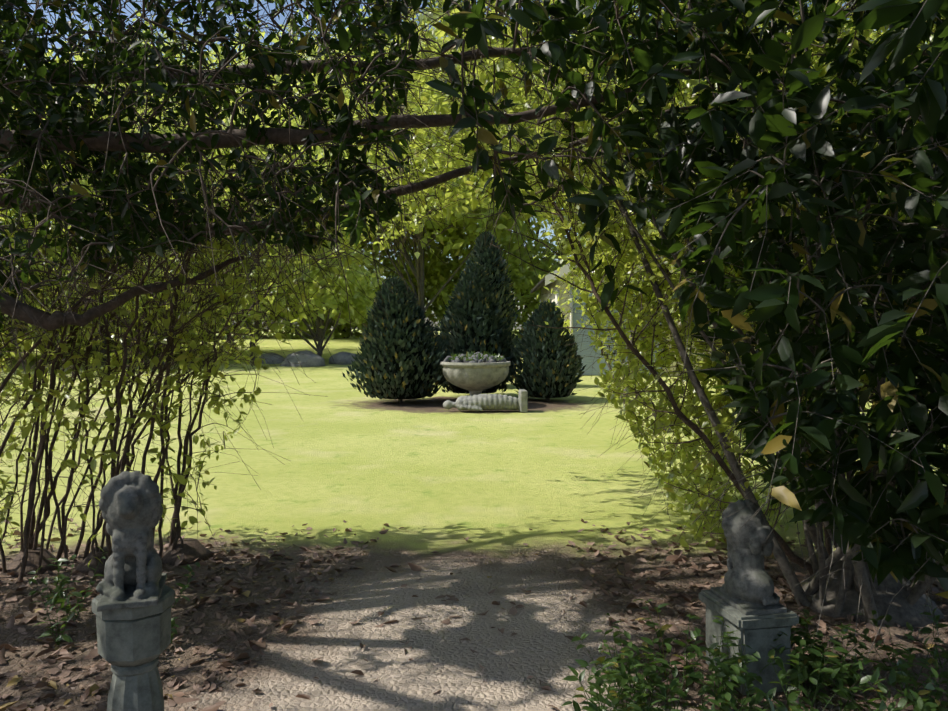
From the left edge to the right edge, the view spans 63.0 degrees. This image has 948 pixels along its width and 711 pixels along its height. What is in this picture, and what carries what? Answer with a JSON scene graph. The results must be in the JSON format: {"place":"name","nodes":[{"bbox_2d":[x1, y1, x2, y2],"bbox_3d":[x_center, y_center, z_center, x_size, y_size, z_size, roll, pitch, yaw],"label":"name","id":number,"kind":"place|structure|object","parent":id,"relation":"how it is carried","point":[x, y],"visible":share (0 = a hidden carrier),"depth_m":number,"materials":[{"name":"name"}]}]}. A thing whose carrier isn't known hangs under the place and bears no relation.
{"place":"outdoors","nodes":[
{"label":"outdoors","id":0,"kind":"place"},
{"bbox_2d":[1,0,926,328],"label":"sky","id":1,"kind":"structure","parent":0,"point":[271,5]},
{"bbox_2d":[0,329,947,710],"bbox_3d":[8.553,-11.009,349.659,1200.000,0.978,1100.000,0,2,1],"label":"ground","id":2,"kind":"structure","parent":0,"point":[430,475],"depth_m":5.83,"materials":[{"name":"green plant"}]},
{"bbox_2d":[0,255,72,357],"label":"bush","id":3,"kind":"object","parent":2,"relation":"on","point":[15,350],"visible":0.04,"depth_m":34.92,"materials":[{"name":"green plant"}]},
{"bbox_2d":[0,113,74,236],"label":"tree","id":4,"kind":"object","parent":2,"relation":"on","point":[12,211],"depth_m":29.54,"materials":[{"name":"green plant"}]},
{"bbox_2d":[0,217,90,335],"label":"tree","id":5,"kind":"object","parent":2,"relation":"on","point":[34,254],"visible":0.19,"depth_m":29.97,"materials":[{"name":"green plant"}]},
{"bbox_2d":[0,26,177,350],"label":"tree","id":6,"kind":"object","parent":2,"relation":"on","point":[136,129],"visible":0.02,"depth_m":36.61,"materials":[{"name":"green plant"}]},
{"bbox_2d":[0,56,238,362],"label":"tree","id":7,"kind":"object","parent":2,"relation":"on","point":[91,188],"depth_m":31.47,"materials":[{"name":"green plant"}]},
{"bbox_2d":[4,224,252,363],"bbox_3d":[-16.372,-2.303,35.990,12.503,8.699,13.158,0,2,1],"label":"tree","id":8,"kind":"object","parent":2,"relation":"on","point":[100,324],"visible":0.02,"depth_m":33.78,"materials":[{"name":"green plant"}]},
{"bbox_2d":[92,585,174,710],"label":"pedestal","id":9,"kind":"object","parent":2,"relation":"on","point":[133,644],"visible":0.92,"depth_m":2.88,"materials":[{"name":"stone"}]},
{"bbox_2d":[96,471,166,611],"bbox_3d":[-1.306,0.671,2.940,0.234,0.482,0.337,-1,2,-16],"label":"lion","id":10,"kind":"object","parent":9,"relation":"on","point":[130,506],"visible":1,"depth_m":2.86},
{"bbox_2d":[43,13,261,118],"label":"tree","id":11,"kind":"object","parent":2,"relation":"on","point":[168,39],"visible":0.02,"depth_m":75.63,"materials":[{"name":"green plant"}]},
{"bbox_2d":[23,2,292,217],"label":"tree","id":12,"kind":"object","parent":2,"relation":"on","point":[139,84],"depth_m":58.82,"materials":[{"name":"green plant"}]},
{"bbox_2d":[60,234,268,364],"bbox_3d":[-12.819,-2.759,31.702,7.200,6.399,8.123,1,2,36],"label":"tree","id":13,"kind":"object","parent":2,"relation":"on","point":[144,298],"visible":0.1,"depth_m":30.80,"materials":[{"name":"green plant"}]},
{"bbox_2d":[142,240,282,338],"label":"tree","id":14,"kind":"object","parent":2,"relation":"on","point":[248,320],"depth_m":59.13,"materials":[{"name":"green plant"}]},
{"bbox_2d":[0,109,439,581],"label":"shrub","id":15,"kind":"object","parent":2,"relation":"on","point":[30,556],"visible":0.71,"depth_m":5.13,"materials":[{"name":"green plant"}]},
{"bbox_2d":[95,62,361,352],"bbox_3d":[-12.348,-7.505,39.254,14.445,14.902,14.977,0,2,1],"label":"tree","id":16,"kind":"object","parent":2,"relation":"on","point":[267,115],"visible":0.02,"depth_m":38.09,"materials":[{"name":"green plant"}]},
{"bbox_2d":[138,89,382,360],"bbox_3d":[-9.370,-5.940,34.123,13.105,12.399,12.200,0,2,1],"label":"tree","id":17,"kind":"object","parent":2,"relation":"on","point":[317,198],"visible":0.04,"depth_m":33.08,"materials":[{"name":"green plant"}]},
{"bbox_2d":[173,4,357,106],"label":"tree","id":18,"kind":"object","parent":2,"relation":"on","point":[347,28],"depth_m":77.22,"materials":[{"name":"green plant"}]},
{"bbox_2d":[254,352,284,363],"bbox_3d":[-8.620,0.108,32.665,1.349,0.475,1.797,-1,2,-33],"label":"rock","id":19,"kind":"object","parent":2,"relation":"on","point":[275,359],"visible":0.54,"depth_m":32.07,"materials":[{"name":"grey stone"}]},
{"bbox_2d":[279,350,325,366],"bbox_3d":[-6.906,0.117,31.139,2.023,0.650,1.570,1,2,31],"label":"rock","id":20,"kind":"object","parent":2,"relation":"on","point":[311,358],"visible":0.79,"depth_m":30.60,"materials":[{"name":"grey stone"}]},
{"bbox_2d":[220,237,391,355],"bbox_3d":[-6.948,-2.577,32.912,6.680,5.891,7.399,2,3,38],"label":"tree","id":21,"kind":"object","parent":2,"relation":"on","point":[360,302],"visible":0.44,"depth_m":31.64,"materials":[{"name":"green plant"}]},
{"bbox_2d":[174,34,444,338],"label":"tree","id":22,"kind":"object","parent":2,"relation":"on","point":[357,107],"visible":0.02,"depth_m":51.00,"materials":[{"name":"green plant"}]},
{"bbox_2d":[171,9,458,169],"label":"tree","id":23,"kind":"object","parent":2,"relation":"on","point":[274,40],"depth_m":60.94,"materials":[{"name":"green plant"}]},
{"bbox_2d":[230,228,456,339],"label":"tree","id":24,"kind":"object","parent":2,"relation":"on","point":[345,331],"visible":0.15,"depth_m":56.08,"materials":[{"name":"green plant"}]},
{"bbox_2d":[329,351,359,364],"bbox_3d":[-5.371,0.103,32.061,1.325,0.552,1.170,1,2,27],"label":"rock","id":25,"kind":"object","parent":2,"relation":"on","point":[342,358],"visible":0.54,"depth_m":31.61,"materials":[{"name":"grey stone"}]},
{"bbox_2d":[342,275,451,402],"bbox_3d":[-1.614,-0.361,17.145,2.611,2.832,2.336,0,2,1],"label":"conifer","id":26,"kind":"object","parent":2,"relation":"on","point":[400,353],"visible":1,"depth_m":16.56,"materials":[{"name":"green plant"}]},
{"bbox_2d":[298,66,555,319],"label":"tree","id":27,"kind":"object","parent":2,"relation":"on","point":[473,226],"visible":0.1,"depth_m":46.98,"materials":[{"name":"green plant"}]},
{"bbox_2d":[326,6,528,305],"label":"tree","id":28,"kind":"object","parent":2,"relation":"on","point":[416,81],"depth_m":67.28,"materials":[{"name":"green plant"}]},
{"bbox_2d":[391,6,547,305],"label":"tree","id":29,"kind":"object","parent":2,"relation":"on","point":[404,49],"depth_m":75.64,"materials":[{"name":"green plant"}]},
{"bbox_2d":[328,9,611,289],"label":"tree","id":30,"kind":"object","parent":2,"relation":"on","point":[437,46],"visible":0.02,"depth_m":57.54,"materials":[{"name":"green plant"}]},
{"bbox_2d":[431,262,515,393],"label":"conifer","id":31,"kind":"object","parent":2,"relation":"on","point":[472,320],"visible":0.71,"depth_m":17.78,"materials":[{"name":"green plant"}]},
{"bbox_2d":[0,0,947,371],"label":"tree","id":32,"kind":"object","parent":2,"relation":"on","point":[58,134],"visible":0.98,"depth_m":3.73,"materials":[{"name":"green plant"}]},
{"bbox_2d":[0,518,947,710],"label":"leaf litter","id":33,"kind":"object","parent":2,"relation":"on","point":[230,585],"visible":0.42,"depth_m":4.51,"materials":[{"name":"brown plant"}]},
{"bbox_2d":[378,215,570,337],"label":"tree","id":34,"kind":"object","parent":2,"relation":"on","point":[524,277],"visible":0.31,"depth_m":54.27,"materials":[{"name":"green plant"}]},
{"bbox_2d":[440,350,510,395],"bbox_3d":[0.029,0.478,16.566,1.530,1.191,1.530,0,2,1],"label":"urn","id":35,"kind":"object","parent":2,"relation":"on","point":[477,373],"visible":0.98,"depth_m":16.05,"materials":[{"name":"stone"}]},
{"bbox_2d":[449,231,519,378],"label":"conifer","id":36,"kind":"object","parent":2,"relation":"on","point":[490,261],"visible":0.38,"depth_m":21.07,"materials":[{"name":"green plant"}]},
{"bbox_2d":[443,389,527,411],"bbox_3d":[0.219,0.905,15.405,1.678,0.430,0.494,0,2,-3],"label":"statue","id":37,"kind":"object","parent":2,"relation":"on","point":[489,402],"visible":1,"depth_m":15.27,"materials":[{"name":"stone"}]},
{"bbox_2d":[28,552,947,710],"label":"plants","id":38,"kind":"object","parent":2,"relation":"on","point":[816,675],"visible":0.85,"depth_m":3.31,"materials":[{"name":"green plant"}]},
{"bbox_2d":[465,20,602,328],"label":"tree","id":39,"kind":"object","parent":2,"relation":"on","point":[525,306],"depth_m":69.38,"materials":[{"name":"green plant"}]},
{"bbox_2d":[506,299,585,400],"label":"conifer","id":40,"kind":"object","parent":2,"relation":"on","point":[542,352],"visible":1,"depth_m":17.18,"materials":[{"name":"green plant"}]},
{"bbox_2d":[507,221,626,333],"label":"tree","id":41,"kind":"object","parent":2,"relation":"on","point":[553,259],"depth_m":56.37,"materials":[{"name":"green plant"}]},
{"bbox_2d":[535,232,622,308],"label":"bush","id":42,"kind":"object","parent":2,"relation":"on","point":[536,306],"depth_m":47.38,"materials":[{"name":"green plant"}]},
{"bbox_2d":[438,1,730,250],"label":"tree","id":43,"kind":"object","parent":2,"relation":"on","point":[521,94],"visible":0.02,"depth_m":57.00,"materials":[{"name":"green plant"}]},
{"bbox_2d":[328,0,945,576],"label":"shrub","id":44,"kind":"object","parent":2,"relation":"on","point":[638,354],"visible":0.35,"depth_m":6.10,"materials":[{"name":"green plant"}]},
{"bbox_2d":[526,170,752,431],"bbox_3d":[3.159,-0.925,12.226,4.438,4.372,4.239,-1,2,-29],"label":"tree","id":45,"kind":"object","parent":2,"relation":"on","point":[575,293],"visible":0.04,"depth_m":12.40,"materials":[{"name":"green plant"}]},
{"bbox_2d":[530,220,760,376],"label":"building","id":46,"kind":"structure","parent":2,"relation":"on","point":[587,361],"depth_m":25.88,"materials":[{"name":"beige paint"}]},
{"bbox_2d":[573,288,661,374],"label":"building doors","id":47,"kind":"structure","parent":46,"relation":"in","point":[587,360],"depth_m":25.90,"materials":[{"name":"grey"}]},
{"bbox_2d":[597,13,876,209],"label":"tree","id":48,"kind":"object","parent":2,"relation":"on","point":[708,84],"depth_m":56.36,"materials":[{"name":"green plant"}]},
{"bbox_2d":[556,0,939,488],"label":"tree","id":49,"kind":"object","parent":2,"relation":"on","point":[694,82],"depth_m":7.02,"materials":[{"name":"green plant"}]},
{"bbox_2d":[699,590,798,694],"bbox_3d":[1.289,1.343,3.656,0.295,0.362,0.410,0,1,-10],"label":"pedestal","id":50,"kind":"object","parent":2,"relation":"on","point":[758,633],"visible":0.65,"depth_m":3.48,"materials":[{"name":"stone"}]},
{"bbox_2d":[710,499,786,614],"bbox_3d":[1.298,0.925,3.640,0.234,0.482,0.337,0,2,-10],"label":"lion","id":51,"kind":"object","parent":50,"relation":"on","point":[747,588],"visible":1,"depth_m":3.58},
{"bbox_2d":[563,0,947,656],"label":"shrub wood","id":52,"kind":"object","parent":2,"relation":"on","point":[877,560],"visible":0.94,"depth_m":3.16,"materials":[{"name":"green plant"}]},
{"bbox_2d":[649,26,914,444],"bbox_3d":[5.521,-1.967,10.159,7.021,6.581,7.103,-1,2,-25],"label":"tree","id":53,"kind":"object","parent":2,"relation":"on","point":[880,276],"depth_m":10.28,"materials":[{"name":"green plant"}]}
]}

